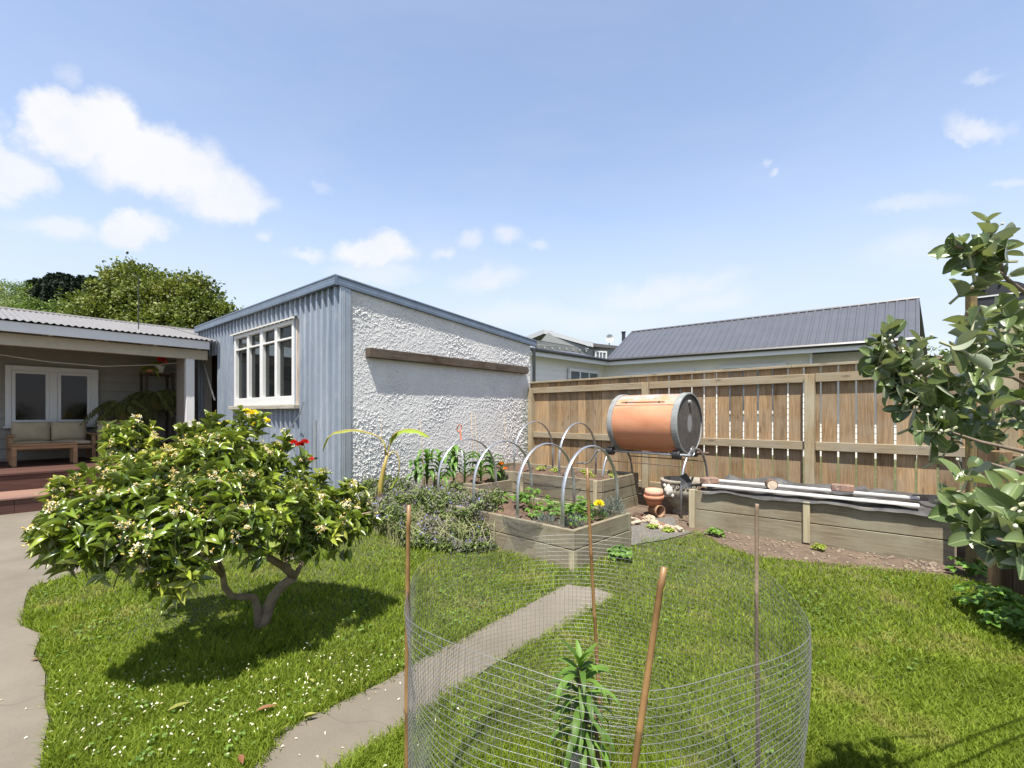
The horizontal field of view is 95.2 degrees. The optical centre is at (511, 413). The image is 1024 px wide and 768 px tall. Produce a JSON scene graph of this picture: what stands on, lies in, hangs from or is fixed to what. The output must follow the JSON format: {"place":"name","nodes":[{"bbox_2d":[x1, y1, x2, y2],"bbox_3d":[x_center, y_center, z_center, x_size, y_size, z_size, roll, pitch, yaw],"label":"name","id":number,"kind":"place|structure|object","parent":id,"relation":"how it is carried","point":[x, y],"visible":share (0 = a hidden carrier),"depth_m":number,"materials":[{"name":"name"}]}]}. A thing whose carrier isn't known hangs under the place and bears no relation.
{"place":"outdoors","nodes":[
{"label":"outdoors","id":0,"kind":"place"},
{"bbox_2d":[0,295,22,305],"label":"hill","id":1,"kind":"structure","parent":0,"point":[9,301],"depth_m":85.69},
{"bbox_2d":[29,284,42,303],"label":"pine tree","id":2,"kind":"object","parent":1,"relation":"on","point":[36,291],"visible":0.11,"depth_m":81.38,"materials":[{"name":"green plant"}]},
{"bbox_2d":[39,283,56,305],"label":"pine tree","id":3,"kind":"object","parent":1,"relation":"on","point":[47,293],"visible":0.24,"depth_m":80.51,"materials":[{"name":"green plant"}]},
{"bbox_2d":[52,280,62,296],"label":"pine tree","id":4,"kind":"object","parent":1,"relation":"on","point":[57,284],"visible":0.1,"depth_m":83.56,"materials":[{"name":"green plant"}]},
{"bbox_2d":[57,282,70,300],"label":"pine tree","id":5,"kind":"object","parent":1,"relation":"on","point":[65,287],"visible":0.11,"depth_m":82.51,"materials":[{"name":"green plant"}]},
{"bbox_2d":[63,273,74,284],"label":"pine tree","id":6,"kind":"object","parent":1,"relation":"on","point":[68,277],"visible":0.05,"depth_m":87.46,"materials":[{"name":"plant"}]},
{"bbox_2d":[65,281,82,301],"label":"pine tree","id":7,"kind":"object","parent":1,"relation":"on","point":[75,284],"visible":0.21,"depth_m":81.46,"materials":[{"name":"green plant"}]},
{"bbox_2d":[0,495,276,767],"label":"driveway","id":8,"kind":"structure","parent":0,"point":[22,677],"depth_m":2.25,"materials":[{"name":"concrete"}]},
{"bbox_2d":[254,584,612,767],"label":"path","id":9,"kind":"structure","parent":0,"point":[346,724],"depth_m":1.99,"materials":[{"name":"concrete"}]},
{"bbox_2d":[0,0,1023,357],"label":"sky","id":10,"kind":"structure","parent":0,"point":[586,170],"materials":[{"name":"blue"}]},
{"bbox_2d":[12,443,1023,767],"bbox_3d":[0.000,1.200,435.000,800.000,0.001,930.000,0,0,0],"label":"ground","id":11,"kind":"structure","parent":0,"point":[384,545],"depth_m":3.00,"materials":[{"name":"plant"}]},
{"bbox_2d":[15,296,50,311],"bbox_3d":[-26.659,-2.676,26.041,2.734,7.781,1.563,0,0,25],"label":"slender tree","id":12,"kind":"object","parent":11,"relation":"on","point":[36,304],"visible":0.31,"depth_m":25.76,"materials":[{"name":"green plant"}]},
{"bbox_2d":[0,278,89,316],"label":"hillside scrub","id":13,"kind":"object","parent":11,"relation":"on","point":[19,289],"visible":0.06,"depth_m":84.35,"materials":[{"name":"green plant"}]},
{"bbox_2d":[39,303,64,313],"bbox_3d":[-26.525,-2.563,26.676,2.721,7.556,1.458,0,0,31],"label":"slender tree","id":14,"kind":"object","parent":11,"relation":"on","point":[52,308],"visible":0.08,"depth_m":26.60,"materials":[{"name":"green plant"}]},
{"bbox_2d":[43,300,69,312],"bbox_3d":[-26.653,-2.816,27.416,2.866,8.062,1.551,0,0,28],"label":"slender tree","id":15,"kind":"object","parent":11,"relation":"on","point":[56,304],"visible":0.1,"depth_m":27.13,"materials":[{"name":"green plant"}]},
{"bbox_2d":[0,456,197,514],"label":"deck","id":16,"kind":"structure","parent":11,"relation":"on","point":[20,488],"depth_m":6.18,"materials":[{"name":"wood"}]},
{"bbox_2d":[10,442,77,466],"bbox_3d":[-7.141,0.608,7.138,0.405,0.325,0.712,0,0,40],"label":"coffee table","id":17,"kind":"object","parent":16,"relation":"on","point":[15,447],"visible":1,"depth_m":7.03,"materials":[{"name":"brown wood"}]},
{"bbox_2d":[5,421,95,464],"bbox_3d":[-7.522,0.449,7.643,0.720,0.641,1.012,0,0,40],"label":"outdoor sofa","id":18,"kind":"object","parent":16,"relation":"on","point":[37,432],"visible":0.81,"depth_m":7.68,"materials":[{"name":"fabric"}]},
{"bbox_2d":[95,420,122,456],"bbox_3d":[-6.820,0.439,8.052,0.620,0.662,0.582,0,0,40],"label":"outdoor armchair","id":19,"kind":"object","parent":16,"relation":"on","point":[100,427],"visible":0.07,"depth_m":8.00,"materials":[{"name":"brown wood"}]},
{"bbox_2d":[109,418,129,424],"bbox_3d":[-6.902,0.425,8.264,0.300,0.690,0.300,0,0,40],"label":"plant stand","id":20,"kind":"object","parent":16,"relation":"on","point":[113,419],"visible":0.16,"depth_m":8.15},
{"bbox_2d":[79,399,167,435],"bbox_3d":[-6.867,0.055,8.302,1.175,0.654,1.196,0,0,40],"label":"fern","id":21,"kind":"object","parent":20,"relation":"on","point":[117,409],"visible":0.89,"depth_m":8.09,"materials":[{"name":"plant"}]},
{"bbox_2d":[138,371,175,446],"bbox_3d":[-6.707,-0.005,8.833,0.480,1.550,0.480,0,0,40],"label":"plant shelf","id":22,"kind":"object","parent":16,"relation":"on","point":[167,376],"visible":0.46,"depth_m":8.85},
{"bbox_2d":[137,366,159,377],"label":"potted plant","id":23,"kind":"object","parent":22,"relation":"on","point":[149,369],"visible":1,"depth_m":8.43,"materials":[{"name":"green plant"}]},
{"bbox_2d":[149,357,167,372],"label":"potted plant","id":24,"kind":"object","parent":22,"relation":"on","point":[160,368],"visible":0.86,"depth_m":8.62,"materials":[{"name":"white plant"}]},
{"bbox_2d":[120,389,197,422],"bbox_3d":[-6.630,-0.156,8.708,1.220,0.615,1.290,0,0,40],"label":"fern","id":25,"kind":"object","parent":22,"relation":"on","point":[164,398],"visible":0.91,"depth_m":8.48,"materials":[{"name":"plant"}]},
{"bbox_2d":[0,275,246,475],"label":"house","id":26,"kind":"structure","parent":11,"relation":"on","point":[37,391],"depth_m":8.03,"materials":[{"name":"white paint"}]},
{"bbox_2d":[3,365,97,427],"bbox_3d":[-7.871,-0.283,8.066,0.140,1.035,1.235,0,0,40],"label":"window","id":27,"kind":"structure","parent":26,"relation":"in","point":[32,393],"depth_m":7.98,"materials":[{"name":"white paint"}]},
{"bbox_2d":[0,354,173,366],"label":"clothes line","id":28,"kind":"object","parent":26,"relation":"attached to","point":[83,364],"visible":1,"depth_m":7.44,"materials":[{"name":"fabric"}]},
{"bbox_2d":[53,251,243,328],"bbox_3d":[-15.374,-2.947,19.662,8.493,8.324,4.471,0,0,0],"label":"broadleaf tree","id":29,"kind":"object","parent":11,"relation":"on","point":[191,301],"visible":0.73,"depth_m":19.21,"materials":[{"name":"green plant"}]},
{"bbox_2d":[20,405,383,631],"bbox_3d":[-1.411,0.590,2.413,1.470,1.284,1.147,0,0,-30],"label":"citrus tree","id":30,"kind":"object","parent":11,"relation":"on","point":[139,499],"visible":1,"depth_m":2.13,"materials":[{"name":"green plant"}]},
{"bbox_2d":[0,635,458,765],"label":"fallen petals","id":31,"kind":"object","parent":11,"relation":"on","point":[207,707],"visible":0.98,"depth_m":1.89,"materials":[{"name":"plant"}]},
{"bbox_2d":[230,408,278,464],"bbox_3d":[-2.557,0.571,4.535,0.579,1.259,0.604,0,0,-24],"label":"rose bush","id":32,"kind":"object","parent":11,"relation":"on","point":[267,420],"visible":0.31,"depth_m":4.59,"materials":[{"name":"yellow plant"}]},
{"bbox_2d":[285,439,332,484],"bbox_3d":[-2.099,0.721,4.608,0.614,0.959,0.522,0,0,28],"label":"rose bush","id":33,"kind":"object","parent":11,"relation":"on","point":[299,443],"visible":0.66,"depth_m":4.59,"materials":[{"name":"red plant"}]},
{"bbox_2d":[194,274,536,502],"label":"garden shed","id":34,"kind":"structure","parent":11,"relation":"on","point":[369,358],"depth_m":6.66,"materials":[{"name":"paint"}]},
{"bbox_2d":[228,316,298,409],"bbox_3d":[-3.789,-0.710,7.104,2.377,1.280,0.160,0,0,40],"label":"window","id":35,"kind":"structure","parent":34,"relation":"in","point":[280,401],"depth_m":7.08,"materials":[{"name":"white paint"}]},
{"bbox_2d":[404,505,410,767],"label":"bamboo stake","id":36,"kind":"object","parent":11,"relation":"on","point":[407,583],"visible":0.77,"depth_m":1.15,"materials":[{"name":"wood"}]},
{"bbox_2d":[356,473,504,552],"bbox_3d":[-0.970,0.945,5.022,1.360,0.550,2.693,0,0,-32],"label":"flowering herb patch","id":37,"kind":"object","parent":11,"relation":"on","point":[389,508],"visible":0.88,"depth_m":4.43,"materials":[{"name":"green plant"}]},
{"bbox_2d":[24,533,1011,766],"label":"clover","id":38,"kind":"object","parent":11,"relation":"on","point":[243,733],"visible":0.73,"depth_m":2.42,"materials":[{"name":"white plant"}]},
{"bbox_2d":[570,718,589,767],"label":"grey stake","id":39,"kind":"object","parent":11,"relation":"on","point":[575,757],"visible":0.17,"depth_m":1.43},
{"bbox_2d":[543,639,620,767],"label":"young plant","id":40,"kind":"object","parent":11,"relation":"on","point":[579,674],"visible":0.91,"depth_m":1.33,"materials":[{"name":"green plant"}]},
{"bbox_2d":[586,468,600,736],"bbox_3d":[0.300,0.698,1.696,0.068,1.006,0.016,0,0,-10],"label":"bamboo stake","id":41,"kind":"object","parent":11,"relation":"on","point":[594,615],"visible":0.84,"depth_m":1.69,"materials":[{"name":"wood"}]},
{"bbox_2d":[404,535,811,767],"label":"wire cage","id":42,"kind":"object","parent":11,"relation":"on","point":[413,692],"visible":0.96,"depth_m":1.25,"materials":[{"name":"metal"}]},
{"bbox_2d":[606,544,632,560],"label":"weed","id":43,"kind":"object","parent":11,"relation":"on","point":[624,552],"visible":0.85,"depth_m":3.79,"materials":[{"name":"green plant"}]},
{"bbox_2d":[631,566,666,767],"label":"bamboo stake","id":44,"kind":"object","parent":11,"relation":"on","point":[639,727],"visible":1,"depth_m":0.76,"materials":[{"name":"wood"}]},
{"bbox_2d":[399,492,986,583],"bbox_3d":[1.764,1.196,4.997,7.138,0.001,4.069,0,0,39],"label":"soil bed","id":45,"kind":"object","parent":11,"relation":"on","point":[802,551],"visible":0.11,"depth_m":4.03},
{"bbox_2d":[323,429,428,499],"bbox_3d":[-1.543,0.689,5.304,1.218,1.044,0.124,0,0,0],"label":"banana plant","id":46,"kind":"object","parent":45,"relation":"on","point":[383,469],"visible":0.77,"depth_m":5.30,"materials":[{"name":"yellow plant"}]},
{"bbox_2d":[422,472,511,493],"bbox_3d":[-0.620,1.042,6.457,1.150,0.312,0.700,0,0,43],"label":"raised bed","id":47,"kind":"object","parent":45,"relation":"on","point":[505,485],"visible":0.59,"depth_m":6.28,"materials":[{"name":"wood"}]},
{"bbox_2d":[406,458,425,482],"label":"corn plant","id":48,"kind":"object","parent":47,"relation":"on","point":[415,471],"visible":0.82,"depth_m":6.14,"materials":[{"name":"green plant"}]},
{"bbox_2d":[416,448,435,483],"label":"corn plant","id":49,"kind":"object","parent":47,"relation":"on","point":[426,469],"visible":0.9,"depth_m":5.93,"materials":[{"name":"green plant"}]},
{"bbox_2d":[421,449,453,484],"bbox_3d":[-0.933,0.681,5.940,0.486,0.458,0.226,0,0,30],"label":"corn plant","id":50,"kind":"object","parent":47,"relation":"on","point":[439,453],"visible":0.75,"depth_m":5.93,"materials":[{"name":"green plant"}]},
{"bbox_2d":[440,444,459,482],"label":"corn plant","id":51,"kind":"object","parent":47,"relation":"on","point":[452,459],"visible":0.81,"depth_m":5.89,"materials":[{"name":"green plant"}]},
{"bbox_2d":[445,449,482,482],"bbox_3d":[-0.621,0.672,5.983,0.500,0.463,0.272,0,0,-11],"label":"corn plant","id":52,"kind":"object","parent":47,"relation":"on","point":[465,464],"visible":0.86,"depth_m":5.99,"materials":[{"name":"green plant"}]},
{"bbox_2d":[467,452,493,480],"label":"corn plant","id":53,"kind":"object","parent":47,"relation":"on","point":[489,468],"visible":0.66,"depth_m":6.12,"materials":[{"name":"green plant"}]},
{"bbox_2d":[482,452,504,478],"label":"corn plant","id":54,"kind":"object","parent":47,"relation":"on","point":[489,465],"visible":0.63,"depth_m":6.30,"materials":[{"name":"green plant"}]},
{"bbox_2d":[401,486,630,570],"bbox_3d":[-0.100,1.043,4.719,2.400,0.315,0.891,0,0,43],"label":"raised bed","id":55,"kind":"object","parent":45,"relation":"on","point":[613,526],"visible":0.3,"depth_m":3.94,"materials":[{"name":"wood"}]},
{"bbox_2d":[437,439,496,496],"bbox_3d":[-0.474,0.634,5.068,0.050,0.733,0.846,0,0,43],"label":"garden hoop","id":56,"kind":"object","parent":55,"relation":"on","point":[444,456],"visible":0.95,"depth_m":4.96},
{"bbox_2d":[472,440,532,506],"bbox_3d":[-0.082,0.634,4.702,0.049,0.733,0.846,0,0,43],"label":"garden hoop","id":57,"kind":"object","parent":55,"relation":"on","point":[477,466],"visible":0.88,"depth_m":4.55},
{"bbox_2d":[503,516,541,540],"bbox_3d":[0.073,0.968,3.915,0.458,0.178,0.040,0,0,43],"label":"bird netting","id":58,"kind":"object","parent":55,"relation":"hanging from","point":[513,525],"visible":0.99,"depth_m":3.91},
{"bbox_2d":[513,487,550,507],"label":"strawberry plant","id":59,"kind":"object","parent":55,"relation":"on","point":[526,499],"visible":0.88,"depth_m":4.65,"materials":[{"name":"green plant"}]},
{"bbox_2d":[525,505,542,516],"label":"strawberry plant","id":60,"kind":"object","parent":55,"relation":"on","point":[535,513],"visible":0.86,"depth_m":4.15,"materials":[{"name":"green plant"}]},
{"bbox_2d":[533,511,556,524],"bbox_3d":[0.277,0.870,3.924,0.227,0.123,0.233,0,0,0],"label":"dianthus","id":61,"kind":"object","parent":55,"relation":"on","point":[542,519],"visible":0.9,"depth_m":3.92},
{"bbox_2d":[516,443,575,518],"bbox_3d":[0.324,0.634,4.323,0.050,0.733,0.846,0,0,43],"label":"garden hoop","id":62,"kind":"object","parent":55,"relation":"on","point":[521,470],"visible":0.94,"depth_m":4.16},
{"bbox_2d":[535,499,570,515],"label":"strawberry plant","id":63,"kind":"object","parent":55,"relation":"on","point":[548,508],"visible":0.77,"depth_m":4.18,"materials":[{"name":"green plant"}]},
{"bbox_2d":[552,513,587,528],"bbox_3d":[0.485,0.866,3.829,0.319,0.131,0.317,0,0,0],"label":"dianthus","id":64,"kind":"object","parent":55,"relation":"on","point":[573,522],"visible":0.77,"depth_m":3.80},
{"bbox_2d":[560,505,592,524],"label":"strawberry plant","id":65,"kind":"object","parent":55,"relation":"on","point":[572,509],"visible":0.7,"depth_m":3.91,"materials":[{"name":"green plant"}]},
{"bbox_2d":[567,495,594,513],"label":"strawberry plant","id":66,"kind":"object","parent":55,"relation":"on","point":[581,504],"visible":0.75,"depth_m":4.32,"materials":[{"name":"green plant"}]},
{"bbox_2d":[561,445,618,527],"bbox_3d":[0.677,0.634,3.994,0.049,0.733,0.846,0,0,43],"label":"garden hoop","id":67,"kind":"object","parent":55,"relation":"on","point":[575,455],"visible":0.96,"depth_m":3.80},
{"bbox_2d":[591,500,609,520],"bbox_3d":[0.771,0.842,4.120,0.216,0.179,0.200,0,0,0],"label":"yellow marigold","id":68,"kind":"object","parent":55,"relation":"on","point":[597,503],"visible":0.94,"depth_m":4.10,"materials":[{"name":"green plant"}]},
{"bbox_2d":[470,462,638,509],"bbox_3d":[0.522,0.988,6.465,2.150,0.424,1.010,0,0,40],"label":"raised bed","id":69,"kind":"object","parent":45,"relation":"on","point":[602,487],"visible":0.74,"depth_m":5.96,"materials":[{"name":"wood"}]},
{"bbox_2d":[513,421,553,470],"bbox_3d":[0.321,0.486,6.654,0.035,0.768,0.916,0,0,40],"label":"garden hoop","id":70,"kind":"object","parent":69,"relation":"on","point":[520,431],"visible":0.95,"depth_m":6.52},
{"bbox_2d":[514,472,580,489],"bbox_3d":[0.405,0.859,5.860,1.060,0.182,0.042,0,0,40],"label":"bird netting","id":71,"kind":"object","parent":69,"relation":"hanging from","point":[543,478],"visible":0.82,"depth_m":5.84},
{"bbox_2d":[558,422,596,475],"bbox_3d":[0.880,0.491,6.184,0.035,0.758,0.916,0,0,40],"label":"garden hoop","id":72,"kind":"object","parent":69,"relation":"on","point":[559,452],"visible":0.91,"depth_m":6.00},
{"bbox_2d":[631,516,641,524],"bbox_3d":[1.286,1.164,5.047,0.214,0.126,0.200,0,0,0],"label":"rubble stone","id":73,"kind":"object","parent":45,"relation":"on","point":[634,521],"visible":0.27,"depth_m":4.99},
{"bbox_2d":[631,512,645,519],"bbox_3d":[1.448,1.175,5.329,0.184,0.101,0.171,0,0,0],"label":"rubble stone","id":74,"kind":"object","parent":45,"relation":"on","point":[638,515],"visible":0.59,"depth_m":5.30,"materials":[{"name":"stone"}]},
{"bbox_2d":[576,392,708,518],"bbox_3d":[1.660,0.470,6.146,1.666,1.460,0.780,0,0,44],"label":"compost tumbler","id":75,"kind":"object","parent":45,"relation":"on","point":[659,423],"visible":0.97,"depth_m":5.73,"materials":[{"name":"orange plastic"}]},
{"bbox_2d":[648,505,664,517],"bbox_3d":[1.684,1.128,5.474,0.142,0.142,0.165,0,0,-25],"label":"terracotta pot","id":76,"kind":"object","parent":45,"relation":"on","point":[658,511],"visible":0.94,"depth_m":5.44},
{"bbox_2d":[644,494,663,505],"bbox_3d":[1.670,1.015,5.500,0.232,0.120,0.233,0,0,0],"label":"terracotta pot","id":77,"kind":"object","parent":76,"relation":"on","point":[652,501],"visible":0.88,"depth_m":5.42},
{"bbox_2d":[644,488,662,496],"bbox_3d":[1.670,0.939,5.500,0.214,0.112,0.215,0,0,0],"label":"terracotta pot","id":78,"kind":"object","parent":77,"relation":"in","point":[655,492],"visible":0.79,"depth_m":5.42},
{"bbox_2d":[630,516,692,544],"bbox_3d":[1.539,1.188,4.791,0.636,0.001,1.381,0,0,16],"label":"gravel patch","id":79,"kind":"object","parent":45,"relation":"on","point":[636,529],"visible":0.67,"depth_m":4.68,"materials":[{"name":"gravel"}]},
{"bbox_2d":[642,514,658,522],"bbox_3d":[1.527,1.172,5.149,0.186,0.124,0.168,0,0,27],"label":"rubble stone","id":80,"kind":"object","parent":79,"relation":"on","point":[648,518],"visible":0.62,"depth_m":5.11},
{"bbox_2d":[660,476,701,515],"bbox_3d":[2.052,0.990,5.612,0.530,0.420,0.553,0,0,44],"label":"garden urn","id":81,"kind":"object","parent":45,"relation":"on","point":[670,485],"visible":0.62,"depth_m":5.48,"materials":[{"name":"ceramic"}]},
{"bbox_2d":[705,527,724,536],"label":"weed","id":82,"kind":"object","parent":45,"relation":"on","point":[714,531],"visible":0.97,"depth_m":4.56,"materials":[{"name":"green plant"}]},
{"bbox_2d":[527,356,1023,494],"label":"paling fence","id":83,"kind":"object","parent":45,"relation":"on","point":[557,408],"visible":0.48,"depth_m":5.85,"materials":[{"name":"brown wood"}]},
{"bbox_2d":[639,516,941,571],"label":"dirt pebbles","id":84,"kind":"object","parent":45,"relation":"on","point":[933,565],"visible":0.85,"depth_m":3.90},
{"bbox_2d":[810,543,826,550],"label":"weed","id":85,"kind":"object","parent":45,"relation":"on","point":[821,546],"visible":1,"depth_m":4.09,"materials":[{"name":"green plant"}]},
{"bbox_2d":[689,486,956,565],"bbox_3d":[2.990,0.985,4.684,2.060,0.430,1.034,0,0,39],"label":"raised bed","id":86,"kind":"object","parent":45,"relation":"on","point":[907,535],"visible":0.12,"depth_m":4.18,"materials":[{"name":"wood"}]},
{"bbox_2d":[679,473,691,488],"bbox_3d":[1.876,0.716,5.037,0.140,0.167,0.042,0,0,39],"label":"folded flap","id":87,"kind":"object","parent":86,"relation":"attached to","point":[685,481],"visible":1,"depth_m":5.04,"materials":[{"name":"grey fabric"}]},
{"bbox_2d":[701,474,935,515],"bbox_3d":[3.125,0.775,4.549,2.180,0.176,0.995,0,0,39],"label":"plastic sheet","id":88,"kind":"object","parent":86,"relation":"on","point":[925,508],"visible":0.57,"depth_m":4.46,"materials":[{"name":"plastic"}]},
{"bbox_2d":[765,478,777,489],"bbox_3d":[2.580,0.700,4.652,0.104,0.104,0.142,0,0,20],"label":"log round","id":89,"kind":"object","parent":88,"relation":"on","point":[771,484],"visible":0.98,"depth_m":4.59,"materials":[{"name":"beige wood"}]},
{"bbox_2d":[702,484,919,506],"bbox_3d":[2.678,0.748,4.374,1.714,0.020,0.095,0,0,39],"label":"white plank","id":90,"kind":"object","parent":88,"relation":"on","point":[824,496],"visible":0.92,"depth_m":4.25,"materials":[{"name":"wood"}]},
{"bbox_2d":[700,477,718,483],"bbox_3d":[2.093,0.708,4.959,0.180,0.065,0.090,0,0,-17],"label":"brick","id":91,"kind":"object","parent":90,"relation":"on","point":[709,480],"visible":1,"depth_m":4.92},
{"bbox_2d":[719,479,919,499],"bbox_3d":[2.923,0.738,4.645,1.701,0.022,0.050,0,0,40],"label":"white plank","id":92,"kind":"object","parent":88,"relation":"on","point":[830,490],"visible":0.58,"depth_m":4.53,"materials":[{"name":"wood"}]},
{"bbox_2d":[831,483,854,492],"bbox_3d":[3.160,0.708,4.465,0.180,0.065,0.090,0,0,40],"label":"brick","id":93,"kind":"object","parent":92,"relation":"on","point":[843,487],"visible":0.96,"depth_m":4.43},
{"bbox_2d":[929,495,941,504],"bbox_3d":[3.546,0.708,3.830,0.180,0.065,0.090,0,0,11],"label":"brick","id":94,"kind":"object","parent":88,"relation":"on","point":[932,498],"visible":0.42,"depth_m":3.83,"materials":[{"name":"stone"}]},
{"bbox_2d":[945,556,986,576],"bbox_3d":[3.381,1.128,3.447,0.261,0.146,0.262,0,0,-29],"label":"weed","id":95,"kind":"object","parent":45,"relation":"on","point":[979,567],"visible":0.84,"depth_m":3.41,"materials":[{"name":"green plant"}]},
{"bbox_2d":[965,286,1023,595],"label":"side trellis","id":96,"kind":"object","parent":45,"relation":"on","point":[997,575],"visible":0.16,"depth_m":3.19,"materials":[{"name":"brown wood"}]},
{"bbox_2d":[977,281,1023,455],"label":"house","id":97,"kind":"structure","parent":45,"relation":"on","point":[993,290],"depth_m":3.45,"materials":[{"name":"brown wood"}]},
{"bbox_2d":[754,504,759,767],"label":"bamboo stake","id":98,"kind":"object","parent":11,"relation":"on","point":[757,721],"visible":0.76,"depth_m":1.33,"materials":[{"name":"wood"}]},
{"bbox_2d":[915,342,953,407],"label":"distant trees","id":99,"kind":"object","parent":11,"relation":"on","point":[943,352],"depth_m":59.10,"materials":[{"name":"green plant"}]},
{"bbox_2d":[858,211,1023,579],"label":"feijoa shrub","id":100,"kind":"object","parent":11,"relation":"on","point":[989,520],"visible":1,"depth_m":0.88,"materials":[{"name":"green plant"}]},
{"bbox_2d":[951,582,1023,613],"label":"weed","id":101,"kind":"object","parent":11,"relation":"on","point":[1001,592],"visible":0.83,"depth_m":2.77,"materials":[{"name":"green plant"}]},
{"bbox_2d":[977,600,1023,632],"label":"weed","id":102,"kind":"object","parent":11,"relation":"on","point":[1004,613],"visible":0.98,"depth_m":2.54,"materials":[{"name":"green plant"}]},
{"bbox_2d":[526,329,625,358],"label":"grey house","id":103,"kind":"structure","parent":0,"point":[547,339],"depth_m":25.02,"materials":[{"name":"white paint"}]},
{"bbox_2d":[594,350,606,358],"bbox_3d":[5.051,-2.992,26.582,0.830,1.184,0.070,0,0,-26],"label":"window","id":104,"kind":"structure","parent":103,"relation":"in","point":[602,354],"depth_m":26.58,"materials":[{"name":"white paint"}]},
{"bbox_2d":[597,497,628,517],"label":"lavender","id":105,"kind":"object","parent":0,"point":[609,507],"visible":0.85,"depth_m":4.22,"materials":[{"name":"plant"}]},
{"bbox_2d":[530,297,927,459],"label":"neighbour house","id":106,"kind":"structure","parent":0,"point":[829,335],"depth_m":14.52,"materials":[{"name":"white paint"}]},
{"bbox_2d":[568,368,599,379],"bbox_3d":[2.397,-0.880,15.492,0.070,1.160,1.728,0,0,44],"label":"window","id":107,"kind":"structure","parent":106,"relation":"in","point":[573,373],"depth_m":15.36,"materials":[{"name":"white paint"}]},
{"bbox_2d":[624,369,694,393],"bbox_3d":[4.807,-0.700,15.373,2.299,1.400,0.070,0,0,34],"label":"window","id":108,"kind":"structure","parent":106,"relation":"in","point":[674,371],"depth_m":15.33,"materials":[{"name":"white paint"}]},
{"bbox_2d":[719,363,786,413],"bbox_3d":[7.095,-0.730,13.833,1.792,1.460,0.070,0,0,34],"label":"window","id":109,"kind":"structure","parent":106,"relation":"in","point":[771,364],"depth_m":13.79,"materials":[{"name":"white paint"}]},
{"bbox_2d":[954,314,997,461],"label":"gabled house","id":110,"kind":"structure","parent":0,"point":[960,440],"depth_m":11.68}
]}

